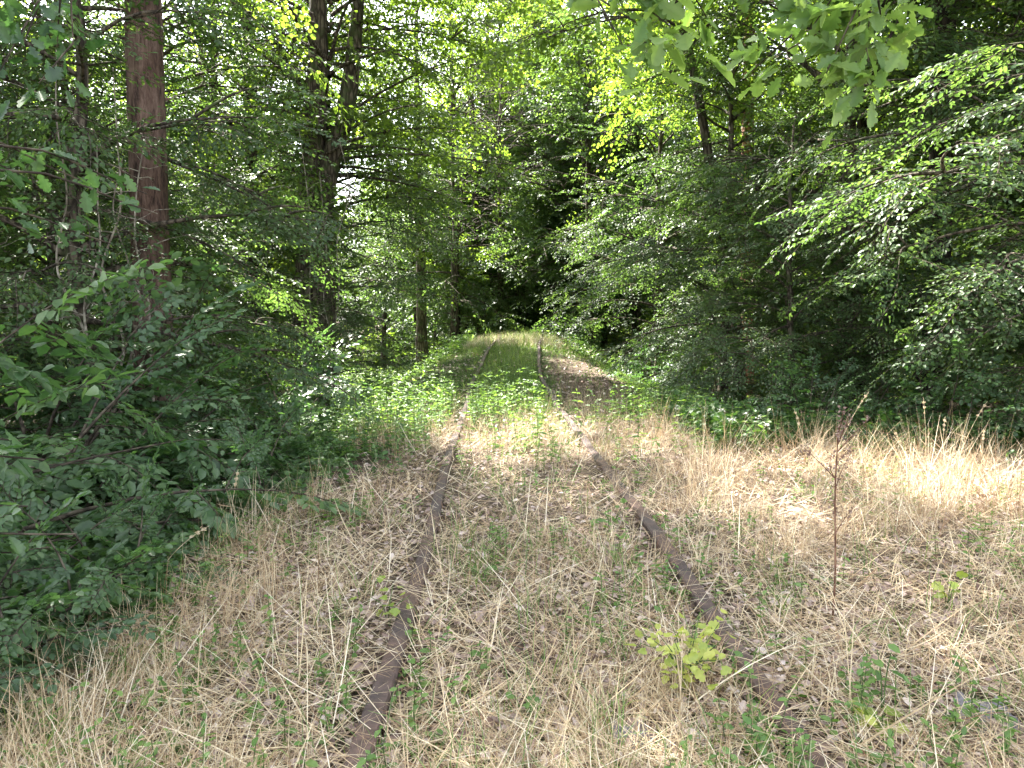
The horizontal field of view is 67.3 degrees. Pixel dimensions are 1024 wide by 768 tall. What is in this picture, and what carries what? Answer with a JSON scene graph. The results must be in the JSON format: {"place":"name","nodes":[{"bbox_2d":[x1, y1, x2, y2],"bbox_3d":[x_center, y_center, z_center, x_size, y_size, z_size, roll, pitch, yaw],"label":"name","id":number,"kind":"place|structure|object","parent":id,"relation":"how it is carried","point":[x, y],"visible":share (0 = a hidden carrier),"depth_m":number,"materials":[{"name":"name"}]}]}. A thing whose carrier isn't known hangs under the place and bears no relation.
{"place":"outdoors","nodes":[
{"label":"outdoors","id":0,"kind":"place"},
{"bbox_2d":[1,0,1005,319],"label":"sky","id":1,"kind":"structure","parent":0,"point":[421,16],"materials":[{"name":"white"}]},
{"bbox_2d":[0,321,1023,767],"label":"ground","id":2,"kind":"structure","parent":0,"point":[594,387],"depth_m":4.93,"materials":[{"name":"beige plant"}]},
{"bbox_2d":[0,551,74,630],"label":"shrub","id":3,"kind":"object","parent":2,"relation":"on","point":[13,592],"visible":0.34,"depth_m":3.60,"materials":[{"name":"green plant"}]},
{"bbox_2d":[0,0,108,117],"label":"oak tree","id":4,"kind":"object","parent":2,"relation":"on","point":[9,26],"visible":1,"depth_m":2.74,"materials":[{"name":"green plant"}]},
{"bbox_2d":[0,504,126,727],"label":"shrub","id":5,"kind":"object","parent":2,"relation":"on","point":[7,520],"visible":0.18,"depth_m":3.10,"materials":[{"name":"green plant"}]},
{"bbox_2d":[0,576,129,713],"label":"shrub","id":6,"kind":"object","parent":2,"relation":"on","point":[25,633],"visible":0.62,"depth_m":3.04,"materials":[{"name":"green plant"}]},
{"bbox_2d":[0,295,134,466],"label":"bushy shrub","id":7,"kind":"object","parent":2,"relation":"on","point":[14,320],"visible":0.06,"depth_m":8.32,"materials":[{"name":"green plant"}]},
{"bbox_2d":[2,50,150,428],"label":"bare sapling","id":8,"kind":"object","parent":2,"relation":"on","point":[85,326],"visible":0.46,"depth_m":8.49,"materials":[{"name":"brown plant"}]},
{"bbox_2d":[0,118,159,562],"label":"leafy sapling","id":9,"kind":"object","parent":2,"relation":"on","point":[13,545],"visible":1,"depth_m":3.22,"materials":[{"name":"green plant"}]},
{"bbox_2d":[0,460,178,711],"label":"shrub","id":10,"kind":"object","parent":2,"relation":"on","point":[100,589],"visible":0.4,"depth_m":3.52,"materials":[{"name":"green plant"}]},
{"bbox_2d":[0,490,189,646],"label":"shrub","id":11,"kind":"object","parent":2,"relation":"on","point":[50,571],"visible":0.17,"depth_m":3.88,"materials":[{"name":"green plant"}]},
{"bbox_2d":[20,484,190,583],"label":"shrub","id":12,"kind":"object","parent":2,"relation":"on","point":[148,533],"visible":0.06,"depth_m":4.91,"materials":[{"name":"green plant"}]},
{"bbox_2d":[0,446,244,603],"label":"shrub","id":13,"kind":"object","parent":2,"relation":"on","point":[184,537],"visible":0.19,"depth_m":4.48,"materials":[{"name":"green plant"}]},
{"bbox_2d":[0,287,264,541],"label":"bushy shrub","id":14,"kind":"object","parent":2,"relation":"on","point":[72,444],"visible":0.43,"depth_m":6.38,"materials":[{"name":"green plant"}]},
{"bbox_2d":[0,0,267,454],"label":"hornbeam tree","id":15,"kind":"object","parent":2,"relation":"on","point":[43,264],"visible":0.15,"depth_m":10.24,"materials":[{"name":"green plant"}]},
{"bbox_2d":[69,140,199,442],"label":"bare sapling","id":16,"kind":"object","parent":2,"relation":"on","point":[140,318],"visible":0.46,"depth_m":8.86,"materials":[{"name":"brown plant"}]},
{"bbox_2d":[6,350,265,499],"bbox_3d":[-4.219,0.532,8.008,3.455,1.797,2.817,-1,5,-9],"label":"bushy shrub","id":17,"kind":"object","parent":2,"relation":"on","point":[169,421],"visible":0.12,"depth_m":7.85,"materials":[{"name":"green plant"}]},
{"bbox_2d":[0,80,292,438],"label":"hornbeam tree","id":18,"kind":"object","parent":2,"relation":"on","point":[233,310],"visible":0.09,"depth_m":13.44,"materials":[{"name":"green plant"}]},
{"bbox_2d":[116,0,177,461],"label":"pine tree","id":19,"kind":"object","parent":2,"relation":"on","point":[147,98],"visible":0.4,"depth_m":9.23,"materials":[{"name":"brown plant"}]},
{"bbox_2d":[0,0,304,432],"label":"hornbeam tree","id":20,"kind":"object","parent":2,"relation":"on","point":[215,226],"visible":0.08,"depth_m":12.25,"materials":[{"name":"green plant"}]},
{"bbox_2d":[0,251,313,530],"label":"bushy shrub","id":21,"kind":"object","parent":2,"relation":"on","point":[143,397],"visible":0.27,"depth_m":7.09,"materials":[{"name":"green plant"}]},
{"bbox_2d":[86,473,234,563],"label":"shrub","id":22,"kind":"object","parent":2,"relation":"on","point":[175,526],"visible":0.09,"depth_m":5.08,"materials":[{"name":"green plant"}]},
{"bbox_2d":[3,259,342,494],"bbox_3d":[-4.349,0.155,9.090,5.349,3.186,4.492,-3,6,-28],"label":"bushy shrub","id":23,"kind":"object","parent":2,"relation":"on","point":[192,285],"visible":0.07,"depth_m":8.92,"materials":[{"name":"green plant"}]},
{"bbox_2d":[0,0,351,134],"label":"canopy tree","id":24,"kind":"object","parent":2,"relation":"on","point":[285,18],"visible":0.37,"depth_m":13.01,"materials":[{"name":"green plant"}]},
{"bbox_2d":[92,445,262,555],"bbox_3d":[-2.551,0.986,5.682,1.314,0.961,1.232,1,5,9],"label":"shrub","id":25,"kind":"object","parent":2,"relation":"on","point":[171,505],"visible":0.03,"depth_m":5.57,"materials":[{"name":"green plant"}]},
{"bbox_2d":[0,147,373,570],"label":"bushy shrub","id":26,"kind":"object","parent":2,"relation":"on","point":[23,378],"visible":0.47,"depth_m":4.98,"materials":[{"name":"green plant"}]},
{"bbox_2d":[0,0,373,419],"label":"hornbeam tree","id":27,"kind":"object","parent":2,"relation":"on","point":[190,75],"visible":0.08,"depth_m":17.32,"materials":[{"name":"green plant"}]},
{"bbox_2d":[0,0,406,501],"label":"hornbeam tree","id":28,"kind":"object","parent":2,"relation":"on","point":[41,115],"visible":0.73,"depth_m":8.80,"materials":[{"name":"green plant"}]},
{"bbox_2d":[120,418,288,539],"bbox_3d":[-2.271,0.840,6.099,1.524,1.189,1.626,2,5,20],"label":"shrub","id":29,"kind":"object","parent":2,"relation":"on","point":[248,438],"visible":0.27,"depth_m":5.93,"materials":[{"name":"green plant"}]},
{"bbox_2d":[59,0,357,391],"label":"hornbeam tree","id":30,"kind":"object","parent":2,"relation":"on","point":[206,105],"visible":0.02,"depth_m":22.94,"materials":[{"name":"green plant"}]},
{"bbox_2d":[167,438,278,514],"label":"shrub","id":31,"kind":"object","parent":2,"relation":"on","point":[252,462],"visible":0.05,"depth_m":6.38,"materials":[{"name":"green plant"}]},
{"bbox_2d":[75,2,376,299],"bbox_3d":[-9.073,-7.677,25.092,9.754,17.385,8.492,0,5,2],"label":"canopy tree","id":32,"kind":"object","parent":2,"relation":"on","point":[213,88],"visible":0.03,"depth_m":24.85,"materials":[{"name":"green plant"}]},
{"bbox_2d":[0,380,460,671],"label":"ground cover","id":33,"kind":"object","parent":2,"relation":"on","point":[159,585],"visible":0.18,"depth_m":6.29,"materials":[{"name":"green plant"}]},
{"bbox_2d":[163,390,323,493],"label":"shrub","id":34,"kind":"object","parent":2,"relation":"on","point":[276,441],"visible":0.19,"depth_m":7.29,"materials":[{"name":"green plant"}]},
{"bbox_2d":[122,348,372,443],"bbox_3d":[-4.355,0.462,11.707,3.521,2.246,4.319,3,6,35],"label":"bushy shrub","id":35,"kind":"object","parent":2,"relation":"on","point":[293,381],"visible":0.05,"depth_m":12.16,"materials":[{"name":"green plant"}]},
{"bbox_2d":[127,312,373,438],"bbox_3d":[-4.080,0.232,12.586,5.519,2.870,4.499,2,5,19],"label":"bushy shrub","id":36,"kind":"object","parent":2,"relation":"on","point":[330,381],"visible":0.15,"depth_m":11.95,"materials":[{"name":"green plant"}]},
{"bbox_2d":[118,0,395,397],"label":"hornbeam tree","id":37,"kind":"object","parent":2,"relation":"on","point":[350,191],"visible":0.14,"depth_m":21.38,"materials":[{"name":"green plant"}]},
{"bbox_2d":[99,0,415,397],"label":"canopy tree","id":38,"kind":"object","parent":2,"relation":"on","point":[336,208],"visible":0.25,"depth_m":18.99,"materials":[{"name":"green plant"}]},
{"bbox_2d":[169,387,349,487],"bbox_3d":[-2.662,0.700,8.204,1.789,1.308,1.676,5,7,42],"label":"shrub","id":39,"kind":"object","parent":2,"relation":"on","point":[293,445],"visible":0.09,"depth_m":8.16,"materials":[{"name":"green plant"}]},
{"bbox_2d":[218,424,323,499],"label":"shrub","id":40,"kind":"object","parent":2,"relation":"on","point":[295,470],"visible":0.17,"depth_m":6.95,"materials":[{"name":"green plant"}]},
{"bbox_2d":[234,386,334,458],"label":"shrub","id":41,"kind":"object","parent":2,"relation":"on","point":[305,430],"visible":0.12,"depth_m":9.19,"materials":[{"name":"green plant"}]},
{"bbox_2d":[222,408,363,467],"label":"shrub","id":42,"kind":"object","parent":2,"relation":"on","point":[319,440],"visible":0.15,"depth_m":8.53,"materials":[{"name":"green plant"}]},
{"bbox_2d":[289,131,349,412],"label":"bare sapling","id":43,"kind":"object","parent":2,"relation":"on","point":[326,408],"visible":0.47,"depth_m":16.94,"materials":[{"name":"brown plant"}]},
{"bbox_2d":[103,0,544,412],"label":"forked tree","id":44,"kind":"object","parent":2,"relation":"on","point":[353,47],"visible":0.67,"depth_m":18.80,"materials":[{"name":"green plant"}]},
{"bbox_2d":[166,0,491,399],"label":"hornbeam tree","id":45,"kind":"object","parent":2,"relation":"on","point":[389,267],"visible":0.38,"depth_m":21.26,"materials":[{"name":"green plant"}]},
{"bbox_2d":[261,247,419,422],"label":"hornbeam tree","id":46,"kind":"object","parent":2,"relation":"on","point":[347,319],"visible":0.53,"depth_m":16.86,"materials":[{"name":"green plant"}]},
{"bbox_2d":[196,0,485,378],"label":"hornbeam tree","id":47,"kind":"object","parent":2,"relation":"on","point":[449,243],"visible":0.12,"depth_m":25.79,"materials":[{"name":"green plant"}]},
{"bbox_2d":[223,327,484,418],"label":"bright weeds","id":48,"kind":"object","parent":2,"relation":"on","point":[461,341],"visible":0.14,"depth_m":25.42,"materials":[{"name":"green plant"}]},
{"bbox_2d":[163,0,549,219],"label":"canopy tree","id":49,"kind":"object","parent":2,"relation":"on","point":[435,32],"visible":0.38,"depth_m":21.12,"materials":[{"name":"green plant"}]},
{"bbox_2d":[349,575,412,626],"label":"seedling","id":50,"kind":"object","parent":2,"relation":"on","point":[394,611],"visible":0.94,"depth_m":3.81,"materials":[{"name":"green plant"}]},
{"bbox_2d":[336,142,438,374],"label":"forest tree","id":51,"kind":"object","parent":2,"relation":"on","point":[384,315],"visible":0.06,"depth_m":34.72,"materials":[{"name":"green plant"}]},
{"bbox_2d":[341,188,445,360],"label":"forest tree","id":52,"kind":"object","parent":2,"relation":"on","point":[359,251],"visible":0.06,"depth_m":46.55,"materials":[{"name":"green plant"}]},
{"bbox_2d":[336,183,497,374],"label":"hornbeam tree","id":53,"kind":"object","parent":2,"relation":"on","point":[393,329],"visible":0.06,"depth_m":42.08,"materials":[{"name":"green plant"}]},
{"bbox_2d":[343,339,498,767],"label":"railway rail","id":54,"kind":"object","parent":2,"relation":"on","point":[382,683],"visible":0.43,"depth_m":3.52,"materials":[{"name":"metal"}]},
{"bbox_2d":[328,0,524,372],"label":"canopy tree","id":55,"kind":"object","parent":2,"relation":"on","point":[421,323],"visible":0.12,"depth_m":30.07,"materials":[{"name":"green plant"}]},
{"bbox_2d":[355,23,554,354],"bbox_3d":[-2.534,-7.519,31.428,8.388,14.139,9.026,1,5,14],"label":"hornbeam tree","id":56,"kind":"object","parent":2,"relation":"on","point":[494,316],"visible":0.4,"depth_m":31.75,"materials":[{"name":"green plant"}]},
{"bbox_2d":[365,0,569,336],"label":"canopy tree","id":57,"kind":"object","parent":2,"relation":"on","point":[464,179],"visible":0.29,"depth_m":32.89,"materials":[{"name":"green plant"}]},
{"bbox_2d":[388,76,553,366],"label":"hornbeam tree","id":58,"kind":"object","parent":2,"relation":"on","point":[467,195],"visible":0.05,"depth_m":38.16,"materials":[{"name":"green plant"}]},
{"bbox_2d":[426,94,525,335],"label":"forest tree","id":59,"kind":"object","parent":2,"relation":"on","point":[474,262],"visible":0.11,"depth_m":35.81,"materials":[{"name":"green plant"}]},
{"bbox_2d":[368,0,600,295],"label":"canopy tree","id":60,"kind":"object","parent":2,"relation":"on","point":[503,12],"visible":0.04,"depth_m":40.69,"materials":[{"name":"green plant"}]},
{"bbox_2d":[398,18,599,338],"bbox_3d":[-0.604,-8.945,34.927,8.330,14.907,9.452,-4,7,-40],"label":"hornbeam tree","id":61,"kind":"object","parent":2,"relation":"on","point":[487,284],"visible":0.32,"depth_m":33.99,"materials":[{"name":"green plant"}]},
{"bbox_2d":[270,355,739,484],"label":"track weeds","id":62,"kind":"object","parent":2,"relation":"on","point":[483,403],"visible":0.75,"depth_m":10.55,"materials":[{"name":"green plant"}]},
{"bbox_2d":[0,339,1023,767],"bbox_3d":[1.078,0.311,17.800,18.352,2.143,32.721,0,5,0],"label":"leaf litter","id":63,"kind":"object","parent":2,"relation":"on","point":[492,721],"visible":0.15,"depth_m":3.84,"materials":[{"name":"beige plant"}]},
{"bbox_2d":[0,431,1023,767],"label":"grass weeds","id":64,"kind":"object","parent":2,"relation":"on","point":[760,717],"depth_m":3.11,"materials":[{"name":"green plant"}]},
{"bbox_2d":[431,0,618,332],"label":"canopy tree","id":65,"kind":"object","parent":2,"relation":"on","point":[523,22],"visible":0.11,"depth_m":36.93,"materials":[{"name":"green plant"}]},
{"bbox_2d":[423,0,656,308],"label":"canopy tree","id":66,"kind":"object","parent":2,"relation":"on","point":[480,10],"visible":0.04,"depth_m":40.51,"materials":[{"name":"green plant"}]},
{"bbox_2d":[441,70,642,338],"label":"hornbeam tree","id":67,"kind":"object","parent":2,"relation":"on","point":[558,214],"visible":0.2,"depth_m":34.42,"materials":[{"name":"green plant"}]},
{"bbox_2d":[476,6,687,346],"bbox_3d":[3.176,-7.649,30.700,8.153,13.395,8.249,1,5,12],"label":"hornbeam tree","id":68,"kind":"object","parent":2,"relation":"on","point":[572,107],"visible":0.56,"depth_m":29.64,"materials":[{"name":"green plant"}]},
{"bbox_2d":[470,0,694,345],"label":"hornbeam tree","id":69,"kind":"object","parent":2,"relation":"on","point":[540,127],"visible":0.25,"depth_m":31.86,"materials":[{"name":"green plant"}]},
{"bbox_2d":[520,85,676,358],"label":"hornbeam tree","id":70,"kind":"object","parent":2,"relation":"on","point":[606,342],"visible":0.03,"depth_m":37.34,"materials":[{"name":"green plant"}]},
{"bbox_2d":[610,720,652,752],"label":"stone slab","id":71,"kind":"structure","parent":2,"relation":"on","point":[626,729],"depth_m":2.79,"materials":[{"name":"grey stone"}]},
{"bbox_2d":[560,330,712,402],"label":"bank weeds","id":72,"kind":"object","parent":2,"relation":"on","point":[580,342],"visible":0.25,"depth_m":25.52,"materials":[{"name":"green plant"}]},
{"bbox_2d":[596,329,690,399],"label":"bushy shrub","id":73,"kind":"object","parent":2,"relation":"on","point":[635,363],"visible":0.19,"depth_m":20.26,"materials":[{"name":"green plant"}]},
{"bbox_2d":[538,0,762,367],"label":"canopy tree","id":74,"kind":"object","parent":2,"relation":"on","point":[637,312],"visible":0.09,"depth_m":31.04,"materials":[{"name":"green plant"}]},
{"bbox_2d":[533,29,820,392],"bbox_3d":[4.890,-5.098,24.486,8.858,12.405,7.940,3,6,32],"label":"hornbeam tree","id":75,"kind":"object","parent":2,"relation":"on","point":[657,318],"visible":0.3,"depth_m":24.46,"materials":[{"name":"green plant"}]},
{"bbox_2d":[461,0,893,400],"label":"canopy tree","id":76,"kind":"object","parent":2,"relation":"on","point":[544,41],"visible":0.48,"depth_m":16.82,"materials":[{"name":"green plant"}]},
{"bbox_2d":[624,608,741,702],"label":"seedling","id":77,"kind":"object","parent":2,"relation":"on","point":[704,653],"visible":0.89,"depth_m":3.08,"materials":[{"name":"green plant"}]},
{"bbox_2d":[537,340,834,767],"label":"railway rail","id":78,"kind":"object","parent":2,"relation":"on","point":[650,525],"visible":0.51,"depth_m":3.98,"materials":[{"name":"metal"}]},
{"bbox_2d":[560,48,818,402],"bbox_3d":[6.628,-5.084,28.503,9.448,14.225,9.082,3,6,33],"label":"hornbeam tree","id":79,"kind":"object","parent":2,"relation":"on","point":[684,135],"visible":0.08,"depth_m":27.50,"materials":[{"name":"green plant"}]},
{"bbox_2d":[527,1,914,416],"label":"hornbeam tree","id":80,"kind":"object","parent":2,"relation":"on","point":[666,251],"visible":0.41,"depth_m":16.61,"materials":[{"name":"green plant"}]},
{"bbox_2d":[539,0,933,148],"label":"oak tree","id":81,"kind":"object","parent":2,"relation":"on","point":[821,40],"visible":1,"depth_m":2.39,"materials":[{"name":"green plant"}]},
{"bbox_2d":[740,4,754,402],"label":"pine tree","id":82,"kind":"object","parent":2,"relation":"on","point":[742,153],"visible":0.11,"depth_m":20.95,"materials":[{"name":"brown plant"}]},
{"bbox_2d":[586,0,923,396],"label":"canopy tree","id":83,"kind":"object","parent":2,"relation":"on","point":[622,81],"visible":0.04,"depth_m":22.26,"materials":[{"name":"green plant"}]},
{"bbox_2d":[654,88,970,424],"bbox_3d":[4.757,-1.427,12.418,4.665,6.186,4.870,3,6,27],"label":"hornbeam tree","id":84,"kind":"object","parent":2,"relation":"on","point":[791,344],"visible":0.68,"depth_m":12.31,"materials":[{"name":"green plant"}]},
{"bbox_2d":[733,347,893,444],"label":"bushy shrub","id":85,"kind":"object","parent":2,"relation":"on","point":[833,383],"visible":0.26,"depth_m":10.35,"materials":[{"name":"green plant"}]},
{"bbox_2d":[629,0,1023,425],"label":"hornbeam tree","id":86,"kind":"object","parent":2,"relation":"on","point":[959,46],"visible":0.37,"depth_m":13.55,"materials":[{"name":"green plant"}]},
{"bbox_2d":[800,405,869,625],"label":"dead stalk","id":87,"kind":"object","parent":2,"relation":"on","point":[839,426],"visible":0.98,"depth_m":3.88,"materials":[{"name":"brown plant"}]},
{"bbox_2d":[652,0,1022,406],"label":"canopy tree","id":88,"kind":"object","parent":2,"relation":"on","point":[861,123],"visible":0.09,"depth_m":18.85,"materials":[{"name":"green plant"}]},
{"bbox_2d":[653,387,1023,456],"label":"edge cover","id":89,"kind":"object","parent":2,"relation":"on","point":[771,427],"visible":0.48,"depth_m":9.41,"materials":[{"name":"green plant"}]},
{"bbox_2d":[677,0,1023,421],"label":"canopy tree","id":90,"kind":"object","parent":2,"relation":"on","point":[938,154],"visible":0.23,"depth_m":12.63,"materials":[{"name":"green plant"}]},
{"bbox_2d":[732,335,1003,425],"bbox_3d":[5.068,0.312,11.321,4.079,2.121,3.326,3,6,28],"label":"bushy shrub","id":91,"kind":"object","parent":2,"relation":"on","point":[870,395],"visible":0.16,"depth_m":10.87,"materials":[{"name":"green plant"}]},
{"bbox_2d":[813,404,934,453],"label":"shrub","id":92,"kind":"object","parent":2,"relation":"on","point":[919,413],"visible":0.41,"depth_m":8.90,"materials":[{"name":"green plant"}]},
{"bbox_2d":[846,700,909,740],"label":"seedling","id":93,"kind":"object","parent":2,"relation":"on","point":[867,714],"visible":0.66,"depth_m":2.85,"materials":[{"name":"green plant"}]},
{"bbox_2d":[736,0,1023,437],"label":"hornbeam tree","id":94,"kind":"object","parent":2,"relation":"on","point":[1007,173],"visible":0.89,"depth_m":9.22,"materials":[{"name":"green plant"}]},
{"bbox_2d":[864,644,909,717],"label":"seedling","id":95,"kind":"object","parent":2,"relation":"on","point":[892,647],"visible":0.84,"depth_m":2.93,"materials":[{"name":"green plant"}]},
{"bbox_2d":[754,13,1021,403],"bbox_3d":[11.552,-7.572,23.769,10.065,17.308,10.540,0,5,2],"label":"forest tree","id":96,"kind":"object","parent":2,"relation":"on","point":[876,125],"visible":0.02,"depth_m":22.95,"materials":[{"name":"green plant"}]},
{"bbox_2d":[791,0,1023,409],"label":"hornbeam tree","id":97,"kind":"object","parent":2,"relation":"on","point":[969,4],"visible":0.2,"depth_m":12.10,"materials":[{"name":"green plant"}]},
{"bbox_2d":[796,0,1023,250],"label":"canopy tree","id":98,"kind":"object","parent":2,"relation":"on","point":[954,140],"visible":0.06,"depth_m":16.42,"materials":[{"name":"green plant"}]},
{"bbox_2d":[823,337,1023,467],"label":"bushy shrub","id":99,"kind":"object","parent":2,"relation":"on","point":[976,388],"visible":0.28,"depth_m":9.06,"materials":[{"name":"green plant"}]},
{"bbox_2d":[895,384,984,435],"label":"shrub","id":100,"kind":"object","parent":2,"relation":"on","point":[935,400],"visible":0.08,"depth_m":9.73,"materials":[{"name":"green plant"}]},
{"bbox_2d":[946,690,1021,738],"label":"stone slab","id":101,"kind":"structure","parent":2,"relation":"on","point":[960,698],"depth_m":2.97,"materials":[{"name":"grey stone"}]},
{"bbox_2d":[1,328,1023,767],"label":"green grass","id":102,"kind":"structure","parent":0,"point":[507,350],"depth_m":4.08,"materials":[{"name":"green plant"}]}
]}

